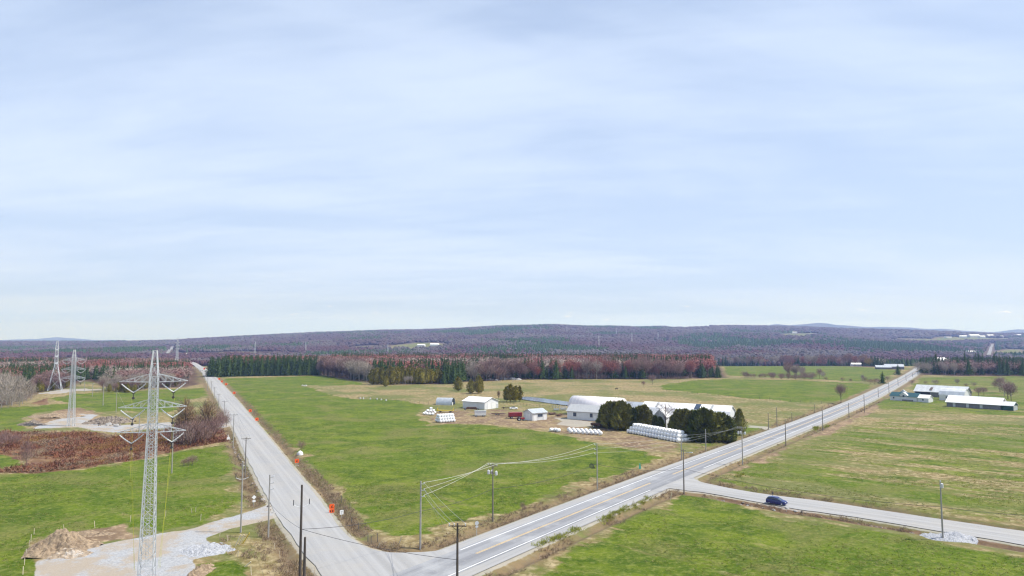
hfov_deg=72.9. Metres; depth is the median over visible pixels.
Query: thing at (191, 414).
larch tree
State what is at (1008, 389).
bare tree
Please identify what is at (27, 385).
bare tree
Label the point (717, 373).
spruce tree
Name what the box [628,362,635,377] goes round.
spruce tree
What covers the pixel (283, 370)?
spruce tree
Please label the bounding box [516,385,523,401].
cedar tree
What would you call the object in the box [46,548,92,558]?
earth mound
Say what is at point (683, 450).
utility pole
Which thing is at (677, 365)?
bare tree
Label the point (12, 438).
bare shrub
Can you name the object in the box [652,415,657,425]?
cedar tree
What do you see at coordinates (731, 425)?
cedar tree
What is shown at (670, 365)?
bare tree
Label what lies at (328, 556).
gravel road
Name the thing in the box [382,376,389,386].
cedar tree
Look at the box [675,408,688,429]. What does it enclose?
cedar tree
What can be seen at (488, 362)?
bare tree
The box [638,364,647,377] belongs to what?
spruce tree
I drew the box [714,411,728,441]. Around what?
cedar tree
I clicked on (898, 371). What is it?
spruce tree
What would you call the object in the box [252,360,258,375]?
spruce tree
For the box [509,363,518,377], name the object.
bare tree
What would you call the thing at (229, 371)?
spruce tree
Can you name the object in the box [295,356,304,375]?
spruce tree
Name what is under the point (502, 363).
bare tree
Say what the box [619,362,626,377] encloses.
spruce tree
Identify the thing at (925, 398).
house wing
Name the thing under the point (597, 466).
utility pole
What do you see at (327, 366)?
bare tree
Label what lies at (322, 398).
ground
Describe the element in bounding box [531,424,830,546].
weeds
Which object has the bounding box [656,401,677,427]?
bare tree
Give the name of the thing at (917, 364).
aspen tree
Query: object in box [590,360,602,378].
aspen tree
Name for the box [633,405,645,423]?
cedar tree
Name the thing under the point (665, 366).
bare tree
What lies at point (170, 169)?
sky
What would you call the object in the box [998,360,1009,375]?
spruce tree
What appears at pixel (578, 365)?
maple tree
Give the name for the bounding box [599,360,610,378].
maple tree
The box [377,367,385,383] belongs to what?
cedar tree
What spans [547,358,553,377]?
spruce tree
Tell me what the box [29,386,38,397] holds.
bare tree
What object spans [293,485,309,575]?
utility pole
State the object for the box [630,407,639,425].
cedar tree
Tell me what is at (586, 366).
aspen tree
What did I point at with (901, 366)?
building
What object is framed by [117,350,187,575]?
transmission tower
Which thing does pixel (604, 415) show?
cedar tree
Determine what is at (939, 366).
aspen tree
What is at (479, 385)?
cedar tree
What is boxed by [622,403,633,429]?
cedar tree
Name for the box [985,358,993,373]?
spruce tree
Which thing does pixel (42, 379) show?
bare tree
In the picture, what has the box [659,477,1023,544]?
side road
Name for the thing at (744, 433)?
utility pole
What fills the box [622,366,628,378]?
spruce tree
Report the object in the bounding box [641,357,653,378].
bare tree
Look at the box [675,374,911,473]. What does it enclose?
road marking
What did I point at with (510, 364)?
bare tree
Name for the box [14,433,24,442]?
bare shrub
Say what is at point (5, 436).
bare shrub
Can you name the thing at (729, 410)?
gambrel barn
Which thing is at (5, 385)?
bare tree
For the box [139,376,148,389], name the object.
aspen tree
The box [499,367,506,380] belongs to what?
bare tree
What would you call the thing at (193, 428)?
bare shrub
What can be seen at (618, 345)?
forest
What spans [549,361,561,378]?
spruce tree
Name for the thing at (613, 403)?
cedar tree
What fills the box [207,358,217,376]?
spruce tree
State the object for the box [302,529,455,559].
cable
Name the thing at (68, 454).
scrub
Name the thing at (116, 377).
aspen tree
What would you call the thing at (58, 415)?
earth bank
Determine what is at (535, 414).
shed
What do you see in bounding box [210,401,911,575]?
weeds
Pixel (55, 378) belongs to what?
bare tree
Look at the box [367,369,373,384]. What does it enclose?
cedar tree
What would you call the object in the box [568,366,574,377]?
spruce tree
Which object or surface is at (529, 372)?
spruce tree
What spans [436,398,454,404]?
quonset shed
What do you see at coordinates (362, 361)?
aspen tree
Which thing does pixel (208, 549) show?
gravel heap
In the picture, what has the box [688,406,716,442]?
cedar tree
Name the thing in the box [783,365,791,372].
bare tree
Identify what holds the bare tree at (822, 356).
on the ground at (322, 398)
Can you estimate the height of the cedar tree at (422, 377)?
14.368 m
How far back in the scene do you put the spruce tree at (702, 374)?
677.92 m
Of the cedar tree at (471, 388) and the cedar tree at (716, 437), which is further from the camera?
the cedar tree at (471, 388)
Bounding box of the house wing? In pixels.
[917,394,932,402]
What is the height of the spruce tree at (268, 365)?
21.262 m
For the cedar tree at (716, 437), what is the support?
on the ground at (322, 398)
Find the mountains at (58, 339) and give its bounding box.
[3,337,129,340]
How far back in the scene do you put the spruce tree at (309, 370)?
734.76 m
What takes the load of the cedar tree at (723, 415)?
on the ground at (322, 398)
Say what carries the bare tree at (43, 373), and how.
on the ground at (322, 398)
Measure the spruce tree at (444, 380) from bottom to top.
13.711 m
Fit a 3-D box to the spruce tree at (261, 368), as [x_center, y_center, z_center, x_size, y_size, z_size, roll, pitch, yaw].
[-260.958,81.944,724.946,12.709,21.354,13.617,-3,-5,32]
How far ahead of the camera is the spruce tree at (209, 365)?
713.52 m
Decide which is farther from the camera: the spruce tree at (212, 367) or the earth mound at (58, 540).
the spruce tree at (212, 367)
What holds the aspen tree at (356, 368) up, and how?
on the ground at (322, 398)
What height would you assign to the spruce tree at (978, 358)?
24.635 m
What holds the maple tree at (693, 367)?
on the ground at (322, 398)
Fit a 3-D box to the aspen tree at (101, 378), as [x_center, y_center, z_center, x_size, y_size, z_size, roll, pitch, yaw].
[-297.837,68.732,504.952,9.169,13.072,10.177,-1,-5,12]
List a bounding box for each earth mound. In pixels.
[21,528,103,558]
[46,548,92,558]
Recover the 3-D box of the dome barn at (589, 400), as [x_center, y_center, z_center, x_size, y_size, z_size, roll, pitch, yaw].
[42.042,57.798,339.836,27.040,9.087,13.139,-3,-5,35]
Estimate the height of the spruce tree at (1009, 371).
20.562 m
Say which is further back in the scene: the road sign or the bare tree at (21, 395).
the bare tree at (21, 395)
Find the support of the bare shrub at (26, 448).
on the ground at (322, 398)
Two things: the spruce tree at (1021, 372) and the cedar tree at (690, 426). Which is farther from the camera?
the spruce tree at (1021, 372)
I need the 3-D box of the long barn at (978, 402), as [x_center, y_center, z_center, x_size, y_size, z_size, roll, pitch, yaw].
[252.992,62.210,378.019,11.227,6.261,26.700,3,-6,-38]
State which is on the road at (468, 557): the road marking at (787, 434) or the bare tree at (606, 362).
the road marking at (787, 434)
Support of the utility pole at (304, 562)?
on the ground at (322, 398)
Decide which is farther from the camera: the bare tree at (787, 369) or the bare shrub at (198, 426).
the bare tree at (787, 369)
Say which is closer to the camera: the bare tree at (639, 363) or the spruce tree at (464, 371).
the spruce tree at (464, 371)
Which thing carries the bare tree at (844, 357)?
on the ground at (322, 398)
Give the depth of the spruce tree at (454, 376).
591.25 m
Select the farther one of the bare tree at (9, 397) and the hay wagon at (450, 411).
the bare tree at (9, 397)
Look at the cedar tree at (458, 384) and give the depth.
503.82 m
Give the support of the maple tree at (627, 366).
on the ground at (322, 398)
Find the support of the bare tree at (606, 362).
on the ground at (322, 398)
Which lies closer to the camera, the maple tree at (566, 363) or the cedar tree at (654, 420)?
the cedar tree at (654, 420)
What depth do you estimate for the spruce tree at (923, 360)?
776.19 m
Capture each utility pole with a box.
[171,432,173,472]
[230,414,237,446]
[237,462,247,532]
[241,437,250,478]
[267,475,273,537]
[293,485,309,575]
[303,537,305,575]
[419,481,424,549]
[448,523,466,575]
[487,463,497,521]
[594,443,597,490]
[680,449,692,493]
[737,427,745,464]
[940,480,943,537]
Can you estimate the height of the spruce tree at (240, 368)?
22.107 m
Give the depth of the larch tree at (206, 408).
255.16 m
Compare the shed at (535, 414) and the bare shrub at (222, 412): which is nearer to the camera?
the bare shrub at (222, 412)
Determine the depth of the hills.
2701.35 m
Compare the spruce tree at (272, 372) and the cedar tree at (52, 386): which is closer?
the cedar tree at (52, 386)
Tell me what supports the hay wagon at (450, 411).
on the ground at (322, 398)
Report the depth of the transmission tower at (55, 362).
511.62 m
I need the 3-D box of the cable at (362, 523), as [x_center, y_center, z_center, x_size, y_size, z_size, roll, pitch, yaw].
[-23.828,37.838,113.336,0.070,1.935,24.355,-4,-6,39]
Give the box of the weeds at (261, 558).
[219,531,301,575]
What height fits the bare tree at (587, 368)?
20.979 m
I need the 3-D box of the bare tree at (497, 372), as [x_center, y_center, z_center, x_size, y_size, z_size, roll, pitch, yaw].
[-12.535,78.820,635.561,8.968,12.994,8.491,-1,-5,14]
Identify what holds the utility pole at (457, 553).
on the ground at (322, 398)
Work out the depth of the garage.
372.10 m
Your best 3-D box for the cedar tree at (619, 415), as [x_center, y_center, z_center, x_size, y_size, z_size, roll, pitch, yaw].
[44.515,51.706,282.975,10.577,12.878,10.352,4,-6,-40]
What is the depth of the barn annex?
423.16 m
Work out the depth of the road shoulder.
159.70 m
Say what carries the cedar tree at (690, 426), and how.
on the ground at (322, 398)
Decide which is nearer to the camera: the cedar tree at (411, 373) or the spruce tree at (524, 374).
the cedar tree at (411, 373)
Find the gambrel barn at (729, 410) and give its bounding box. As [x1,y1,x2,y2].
[643,401,735,427]
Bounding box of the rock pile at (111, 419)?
[82,416,134,424]
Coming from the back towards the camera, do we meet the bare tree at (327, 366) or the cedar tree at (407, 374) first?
the bare tree at (327, 366)
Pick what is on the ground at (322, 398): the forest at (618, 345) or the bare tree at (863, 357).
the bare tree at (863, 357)
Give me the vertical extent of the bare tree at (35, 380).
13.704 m
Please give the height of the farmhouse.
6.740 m
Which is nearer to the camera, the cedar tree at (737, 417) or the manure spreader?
the cedar tree at (737, 417)
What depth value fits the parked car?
153.19 m
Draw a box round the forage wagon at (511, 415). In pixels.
[506,412,521,418]
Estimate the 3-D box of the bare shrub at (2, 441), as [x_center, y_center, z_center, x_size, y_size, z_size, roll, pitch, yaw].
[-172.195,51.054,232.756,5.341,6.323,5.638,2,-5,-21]
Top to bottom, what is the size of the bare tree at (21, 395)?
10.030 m
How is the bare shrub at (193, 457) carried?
on the ground at (322, 398)
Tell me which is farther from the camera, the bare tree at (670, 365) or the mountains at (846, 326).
the mountains at (846, 326)
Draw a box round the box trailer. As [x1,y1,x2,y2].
[471,410,485,416]
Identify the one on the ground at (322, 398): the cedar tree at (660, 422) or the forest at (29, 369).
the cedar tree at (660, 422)
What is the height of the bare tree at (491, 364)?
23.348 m
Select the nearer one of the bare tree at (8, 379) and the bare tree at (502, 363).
the bare tree at (8, 379)
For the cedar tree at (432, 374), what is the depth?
593.18 m
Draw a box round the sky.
[0,0,1023,340]
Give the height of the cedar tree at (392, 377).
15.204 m
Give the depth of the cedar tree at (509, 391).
410.98 m
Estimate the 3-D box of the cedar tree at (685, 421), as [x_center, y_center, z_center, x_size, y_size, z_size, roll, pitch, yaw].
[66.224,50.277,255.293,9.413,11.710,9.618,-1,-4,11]
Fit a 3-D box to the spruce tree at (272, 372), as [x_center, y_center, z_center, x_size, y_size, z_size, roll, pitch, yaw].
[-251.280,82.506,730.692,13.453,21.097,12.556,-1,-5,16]
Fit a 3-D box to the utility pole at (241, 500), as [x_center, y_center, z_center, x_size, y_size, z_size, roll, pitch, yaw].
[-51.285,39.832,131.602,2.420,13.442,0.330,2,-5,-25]
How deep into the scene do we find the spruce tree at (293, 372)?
732.46 m
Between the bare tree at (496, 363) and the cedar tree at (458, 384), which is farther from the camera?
the bare tree at (496, 363)
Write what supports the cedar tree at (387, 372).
on the ground at (322, 398)
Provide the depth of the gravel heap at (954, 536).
127.36 m
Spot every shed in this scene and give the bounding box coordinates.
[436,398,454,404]
[523,408,546,420]
[1001,401,1017,410]
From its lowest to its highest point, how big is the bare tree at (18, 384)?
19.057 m
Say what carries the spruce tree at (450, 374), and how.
on the ground at (322, 398)
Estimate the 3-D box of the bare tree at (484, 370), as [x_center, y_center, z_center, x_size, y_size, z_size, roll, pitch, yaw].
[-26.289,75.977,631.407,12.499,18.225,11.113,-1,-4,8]
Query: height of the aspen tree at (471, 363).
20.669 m
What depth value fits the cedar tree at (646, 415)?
281.02 m
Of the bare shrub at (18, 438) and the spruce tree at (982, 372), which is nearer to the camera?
the bare shrub at (18, 438)
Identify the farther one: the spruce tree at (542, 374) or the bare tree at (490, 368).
the spruce tree at (542, 374)
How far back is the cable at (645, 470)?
168.17 m
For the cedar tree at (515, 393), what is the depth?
411.11 m
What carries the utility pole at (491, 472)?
on the ground at (322, 398)
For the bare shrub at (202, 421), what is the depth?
252.50 m
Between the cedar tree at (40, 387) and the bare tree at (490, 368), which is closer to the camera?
the cedar tree at (40, 387)
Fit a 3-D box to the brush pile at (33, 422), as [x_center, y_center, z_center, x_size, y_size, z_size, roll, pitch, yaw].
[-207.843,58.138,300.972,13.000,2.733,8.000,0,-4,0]
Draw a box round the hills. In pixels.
[163,332,1023,365]
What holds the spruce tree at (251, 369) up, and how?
on the ground at (322, 398)
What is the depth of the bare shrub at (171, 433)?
243.96 m
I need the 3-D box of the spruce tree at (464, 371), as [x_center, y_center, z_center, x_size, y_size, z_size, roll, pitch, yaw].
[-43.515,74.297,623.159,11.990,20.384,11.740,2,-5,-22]
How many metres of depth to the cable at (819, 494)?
142.15 m
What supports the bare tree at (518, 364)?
on the ground at (322, 398)
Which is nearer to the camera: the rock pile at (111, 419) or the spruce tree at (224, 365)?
the rock pile at (111, 419)
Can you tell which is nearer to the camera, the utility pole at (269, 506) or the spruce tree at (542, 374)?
the utility pole at (269, 506)
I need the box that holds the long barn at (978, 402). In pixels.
[945,395,1005,409]
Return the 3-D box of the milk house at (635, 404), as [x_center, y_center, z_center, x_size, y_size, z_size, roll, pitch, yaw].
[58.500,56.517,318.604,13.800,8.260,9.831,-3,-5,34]
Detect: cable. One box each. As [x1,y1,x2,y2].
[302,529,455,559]
[311,511,419,528]
[495,464,595,488]
[599,464,678,470]
[686,469,935,506]
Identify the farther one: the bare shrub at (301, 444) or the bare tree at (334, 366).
the bare tree at (334, 366)
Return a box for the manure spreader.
[590,422,602,427]
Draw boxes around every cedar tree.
[36,379,43,391]
[50,380,56,389]
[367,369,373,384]
[370,367,380,383]
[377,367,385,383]
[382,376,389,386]
[384,369,391,382]
[388,367,397,384]
[395,368,402,383]
[400,366,405,382]
[404,368,410,383]
[409,367,414,383]
[412,368,419,382]
[417,367,427,382]
[424,369,430,383]
[429,369,435,383]
[434,370,439,382]
[453,377,463,389]
[466,379,475,392]
[474,375,483,392]
[502,386,507,401]
[506,384,513,401]
[512,385,518,400]
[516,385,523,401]
[595,404,603,426]
[599,400,612,428]
[607,400,615,428]
[608,399,632,429]
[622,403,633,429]
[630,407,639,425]
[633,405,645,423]
[637,403,652,424]
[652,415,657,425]
[656,417,664,426]
[669,408,680,428]
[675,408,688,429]
[680,409,692,435]
[686,409,709,441]
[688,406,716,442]
[703,409,720,442]
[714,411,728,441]
[718,411,732,441]
[723,414,736,442]
[732,408,747,434]
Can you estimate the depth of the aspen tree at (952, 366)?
732.97 m
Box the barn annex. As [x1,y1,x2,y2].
[938,388,969,399]
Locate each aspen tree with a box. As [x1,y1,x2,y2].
[97,373,109,385]
[111,375,121,383]
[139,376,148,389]
[165,373,175,385]
[343,358,352,379]
[352,360,366,379]
[353,364,363,375]
[359,361,372,380]
[467,360,478,380]
[580,361,592,372]
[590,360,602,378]
[791,365,799,373]
[912,361,922,369]
[935,360,944,374]
[949,364,957,371]
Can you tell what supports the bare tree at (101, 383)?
on the ground at (322, 398)
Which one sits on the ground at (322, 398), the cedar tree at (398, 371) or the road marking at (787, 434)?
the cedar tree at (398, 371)
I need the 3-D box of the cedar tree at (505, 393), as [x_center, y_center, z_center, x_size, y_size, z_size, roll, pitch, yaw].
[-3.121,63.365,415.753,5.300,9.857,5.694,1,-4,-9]
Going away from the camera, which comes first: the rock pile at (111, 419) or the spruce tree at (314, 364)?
the rock pile at (111, 419)
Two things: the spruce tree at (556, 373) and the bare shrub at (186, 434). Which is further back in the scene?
the spruce tree at (556, 373)
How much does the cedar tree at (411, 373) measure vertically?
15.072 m
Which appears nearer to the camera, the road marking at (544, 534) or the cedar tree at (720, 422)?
the road marking at (544, 534)
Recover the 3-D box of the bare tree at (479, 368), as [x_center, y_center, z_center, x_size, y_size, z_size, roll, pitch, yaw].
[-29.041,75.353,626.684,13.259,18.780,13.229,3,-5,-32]
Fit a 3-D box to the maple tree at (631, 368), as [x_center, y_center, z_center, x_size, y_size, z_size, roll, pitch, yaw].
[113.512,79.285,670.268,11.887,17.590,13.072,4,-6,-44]
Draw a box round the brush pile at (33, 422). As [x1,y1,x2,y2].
[17,419,46,425]
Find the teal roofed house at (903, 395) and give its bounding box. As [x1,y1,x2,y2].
[889,390,920,401]
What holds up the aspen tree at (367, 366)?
on the ground at (322, 398)
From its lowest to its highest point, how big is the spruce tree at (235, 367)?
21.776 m
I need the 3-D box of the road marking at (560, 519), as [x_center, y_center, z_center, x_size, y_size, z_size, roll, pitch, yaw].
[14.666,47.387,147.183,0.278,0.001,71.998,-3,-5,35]
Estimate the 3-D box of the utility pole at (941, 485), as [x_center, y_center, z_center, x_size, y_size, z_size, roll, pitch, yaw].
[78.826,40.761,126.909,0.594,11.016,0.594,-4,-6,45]
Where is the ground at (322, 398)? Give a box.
[0,366,1023,575]
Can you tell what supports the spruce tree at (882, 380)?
on the ground at (322, 398)
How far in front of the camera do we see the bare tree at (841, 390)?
404.73 m
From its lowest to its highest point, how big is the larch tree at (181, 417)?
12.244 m
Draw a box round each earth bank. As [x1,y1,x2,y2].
[28,413,84,418]
[77,531,115,536]
[187,563,215,575]
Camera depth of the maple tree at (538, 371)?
658.62 m
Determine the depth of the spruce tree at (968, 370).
728.58 m
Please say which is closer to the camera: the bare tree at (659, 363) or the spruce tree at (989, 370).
the bare tree at (659, 363)
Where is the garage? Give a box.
[462,396,498,409]
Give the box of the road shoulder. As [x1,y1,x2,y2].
[442,368,919,575]
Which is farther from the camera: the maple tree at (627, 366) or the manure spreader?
the maple tree at (627, 366)
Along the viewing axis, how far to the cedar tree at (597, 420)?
293.33 m
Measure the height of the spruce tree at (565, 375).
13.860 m
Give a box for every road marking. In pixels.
[449,490,649,575]
[461,371,912,549]
[477,483,648,552]
[477,484,647,553]
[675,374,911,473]
[676,378,904,472]
[704,377,910,467]
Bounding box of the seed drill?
[464,407,478,409]
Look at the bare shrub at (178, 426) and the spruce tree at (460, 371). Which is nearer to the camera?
the bare shrub at (178, 426)
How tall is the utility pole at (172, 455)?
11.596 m
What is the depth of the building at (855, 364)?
1039.72 m
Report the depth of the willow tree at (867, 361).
997.40 m
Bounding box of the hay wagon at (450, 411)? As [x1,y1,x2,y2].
[437,408,456,412]
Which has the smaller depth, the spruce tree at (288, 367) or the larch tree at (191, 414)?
the larch tree at (191, 414)
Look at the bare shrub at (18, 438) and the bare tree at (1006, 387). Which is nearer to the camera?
the bare shrub at (18, 438)
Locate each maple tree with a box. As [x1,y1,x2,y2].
[528,361,538,378]
[533,367,541,375]
[561,358,574,370]
[568,359,576,378]
[574,360,581,378]
[595,356,604,377]
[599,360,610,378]
[605,360,618,378]
[623,361,631,378]
[626,362,634,378]
[684,362,692,377]
[686,361,696,377]
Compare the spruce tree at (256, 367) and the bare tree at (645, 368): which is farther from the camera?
the spruce tree at (256, 367)
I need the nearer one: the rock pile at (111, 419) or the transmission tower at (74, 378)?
the transmission tower at (74, 378)
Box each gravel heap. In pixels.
[178,542,235,557]
[920,531,977,543]
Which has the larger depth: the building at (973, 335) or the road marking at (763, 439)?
the building at (973, 335)
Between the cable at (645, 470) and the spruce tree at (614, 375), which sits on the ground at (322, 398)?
the spruce tree at (614, 375)
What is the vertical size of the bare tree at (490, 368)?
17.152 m
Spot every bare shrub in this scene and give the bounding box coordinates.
[0,429,11,441]
[0,434,6,443]
[6,434,17,443]
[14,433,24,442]
[18,436,35,466]
[166,420,189,443]
[166,426,180,439]
[175,424,194,444]
[179,421,204,444]
[187,415,211,438]
[187,420,206,442]
[187,455,197,464]
[194,423,214,441]
[195,420,211,442]
[203,416,223,436]
[211,417,223,433]
[217,409,229,416]
[295,441,306,448]
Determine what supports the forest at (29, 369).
on the hills
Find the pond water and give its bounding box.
[522,397,567,404]
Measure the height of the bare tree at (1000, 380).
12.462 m
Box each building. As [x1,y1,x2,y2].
[850,363,861,365]
[875,365,891,368]
[884,364,903,368]
[967,334,979,337]
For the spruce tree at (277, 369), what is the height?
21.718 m
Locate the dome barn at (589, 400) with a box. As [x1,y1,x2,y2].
[568,396,626,406]
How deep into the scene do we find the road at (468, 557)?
149.60 m
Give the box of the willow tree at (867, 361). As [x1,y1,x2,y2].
[864,359,872,363]
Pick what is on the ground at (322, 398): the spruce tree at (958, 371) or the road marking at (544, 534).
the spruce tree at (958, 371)
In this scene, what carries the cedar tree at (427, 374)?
on the ground at (322, 398)
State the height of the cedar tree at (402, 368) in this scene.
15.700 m
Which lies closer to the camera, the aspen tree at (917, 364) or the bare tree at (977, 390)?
the bare tree at (977, 390)
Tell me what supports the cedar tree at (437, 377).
on the ground at (322, 398)
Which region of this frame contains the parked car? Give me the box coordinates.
[766,496,787,505]
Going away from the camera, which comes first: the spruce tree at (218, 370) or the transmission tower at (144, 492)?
the transmission tower at (144, 492)
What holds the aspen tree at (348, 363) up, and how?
on the ground at (322, 398)
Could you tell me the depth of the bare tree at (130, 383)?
492.80 m
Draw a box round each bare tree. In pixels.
[0,371,22,403]
[0,378,18,407]
[1,372,27,405]
[1,391,16,405]
[12,389,27,405]
[13,376,35,403]
[24,383,36,400]
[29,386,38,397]
[31,375,44,391]
[32,371,45,379]
[34,374,47,384]
[49,372,62,389]
[98,380,105,390]
[128,376,138,385]
[323,361,329,372]
[329,359,338,373]
[335,359,343,372]
[473,361,485,374]
[479,363,488,380]
[483,361,491,380]
[485,356,497,379]
[487,364,495,374]
[490,358,500,374]
[494,367,501,380]
[498,358,509,379]
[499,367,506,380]
[505,359,516,374]
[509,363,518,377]
[513,359,525,377]
[581,358,593,378]
[601,356,611,377]
[628,359,642,378]
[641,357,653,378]
[642,358,651,378]
[651,358,664,378]
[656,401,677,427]
[660,360,671,378]
[665,361,673,378]
[672,362,683,373]
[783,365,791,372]
[818,353,826,365]
[835,383,846,395]
[841,354,848,365]
[859,354,867,364]
[974,387,983,395]
[991,375,1006,388]
[998,381,1017,398]
[1003,384,1017,400]
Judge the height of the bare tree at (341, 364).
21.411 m
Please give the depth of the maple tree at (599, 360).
676.04 m
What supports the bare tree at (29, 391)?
on the ground at (322, 398)
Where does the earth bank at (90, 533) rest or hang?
on the ground at (322, 398)
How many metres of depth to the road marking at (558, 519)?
139.96 m
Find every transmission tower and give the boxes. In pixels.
[47,341,62,390]
[61,350,84,425]
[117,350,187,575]
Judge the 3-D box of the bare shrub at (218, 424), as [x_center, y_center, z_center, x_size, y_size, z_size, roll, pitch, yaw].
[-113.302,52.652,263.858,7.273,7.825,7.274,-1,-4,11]
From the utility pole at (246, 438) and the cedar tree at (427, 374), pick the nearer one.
the utility pole at (246, 438)
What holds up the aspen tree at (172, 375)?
on the ground at (322, 398)
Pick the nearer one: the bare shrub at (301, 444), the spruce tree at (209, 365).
the bare shrub at (301, 444)
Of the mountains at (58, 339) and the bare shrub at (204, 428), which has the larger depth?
the mountains at (58, 339)
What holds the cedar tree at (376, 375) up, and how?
on the ground at (322, 398)
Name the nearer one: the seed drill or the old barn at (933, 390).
the seed drill
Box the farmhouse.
[566,404,600,420]
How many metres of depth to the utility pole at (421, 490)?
122.53 m
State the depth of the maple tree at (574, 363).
668.22 m
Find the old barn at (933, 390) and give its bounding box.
[914,384,971,396]
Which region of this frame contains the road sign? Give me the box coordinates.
[329,504,333,512]
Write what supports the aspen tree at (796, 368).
on the ground at (322, 398)
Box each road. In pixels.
[191,362,455,575]
[390,367,918,575]
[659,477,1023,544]
[987,344,993,354]
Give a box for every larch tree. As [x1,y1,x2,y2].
[170,414,190,436]
[172,394,199,440]
[195,398,218,432]
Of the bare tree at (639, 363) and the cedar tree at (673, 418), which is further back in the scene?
the bare tree at (639, 363)
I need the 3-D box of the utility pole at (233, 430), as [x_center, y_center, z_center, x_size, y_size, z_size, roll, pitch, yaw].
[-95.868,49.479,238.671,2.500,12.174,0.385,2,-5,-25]
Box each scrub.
[0,427,231,472]
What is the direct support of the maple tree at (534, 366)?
on the ground at (322, 398)
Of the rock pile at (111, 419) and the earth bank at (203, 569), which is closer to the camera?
the earth bank at (203, 569)
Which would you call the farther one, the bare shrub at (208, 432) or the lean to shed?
the lean to shed
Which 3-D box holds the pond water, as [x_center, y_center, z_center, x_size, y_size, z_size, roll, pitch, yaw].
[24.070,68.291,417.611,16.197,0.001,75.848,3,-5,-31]
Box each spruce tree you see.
[205,357,211,376]
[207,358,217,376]
[214,357,224,376]
[221,358,227,375]
[222,355,233,376]
[230,356,238,376]
[235,356,245,376]
[242,358,249,375]
[246,358,256,375]
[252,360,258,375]
[257,356,267,375]
[263,356,272,375]
[267,356,275,375]
[273,357,280,375]
[279,358,287,375]
[282,356,292,375]
[288,357,299,375]
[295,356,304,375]
[300,358,309,375]
[304,355,314,375]
[310,356,318,374]
[441,360,452,383]
[441,368,447,383]
[451,365,457,382]
[456,360,466,379]
[461,359,468,381]
[520,356,530,378]
[522,357,532,377]
[538,359,548,378]
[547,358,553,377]
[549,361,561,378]
[562,367,567,378]
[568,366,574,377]
[610,368,618,378]
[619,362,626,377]
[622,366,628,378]
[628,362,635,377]
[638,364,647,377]
[699,365,705,377]
[713,365,720,377]
[877,373,887,383]
[894,365,901,374]
[918,357,927,372]
[955,357,961,373]
[962,357,975,374]
[975,353,987,373]
[979,364,985,374]
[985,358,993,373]
[995,359,1002,374]
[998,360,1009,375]
[1005,358,1013,374]
[1018,358,1023,375]
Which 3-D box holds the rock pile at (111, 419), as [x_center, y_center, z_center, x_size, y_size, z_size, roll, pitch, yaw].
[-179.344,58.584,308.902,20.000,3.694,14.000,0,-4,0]
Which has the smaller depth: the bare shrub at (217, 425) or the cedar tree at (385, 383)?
the bare shrub at (217, 425)
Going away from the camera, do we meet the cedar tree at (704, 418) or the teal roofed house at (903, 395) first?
the cedar tree at (704, 418)
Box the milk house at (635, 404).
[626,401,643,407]
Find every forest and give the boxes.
[0,324,1023,365]
[0,340,979,365]
[0,352,1023,385]
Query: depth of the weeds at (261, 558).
117.24 m
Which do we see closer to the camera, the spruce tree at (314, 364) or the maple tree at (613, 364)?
the maple tree at (613, 364)
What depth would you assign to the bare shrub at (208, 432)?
243.19 m
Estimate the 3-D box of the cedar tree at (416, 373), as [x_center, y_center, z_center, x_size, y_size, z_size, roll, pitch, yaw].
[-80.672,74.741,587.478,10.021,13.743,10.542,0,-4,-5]
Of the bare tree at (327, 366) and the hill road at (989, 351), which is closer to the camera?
the bare tree at (327, 366)
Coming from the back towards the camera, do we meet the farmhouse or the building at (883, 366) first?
the building at (883, 366)
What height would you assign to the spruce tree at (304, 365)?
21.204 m
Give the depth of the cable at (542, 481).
153.07 m
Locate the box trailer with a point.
(480, 413)
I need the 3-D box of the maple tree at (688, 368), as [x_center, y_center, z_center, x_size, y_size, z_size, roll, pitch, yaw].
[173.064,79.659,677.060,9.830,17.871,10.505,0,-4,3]
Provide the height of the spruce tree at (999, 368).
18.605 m
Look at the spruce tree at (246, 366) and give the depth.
719.50 m
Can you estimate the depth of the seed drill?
363.68 m
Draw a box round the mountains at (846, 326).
[768,323,1023,332]

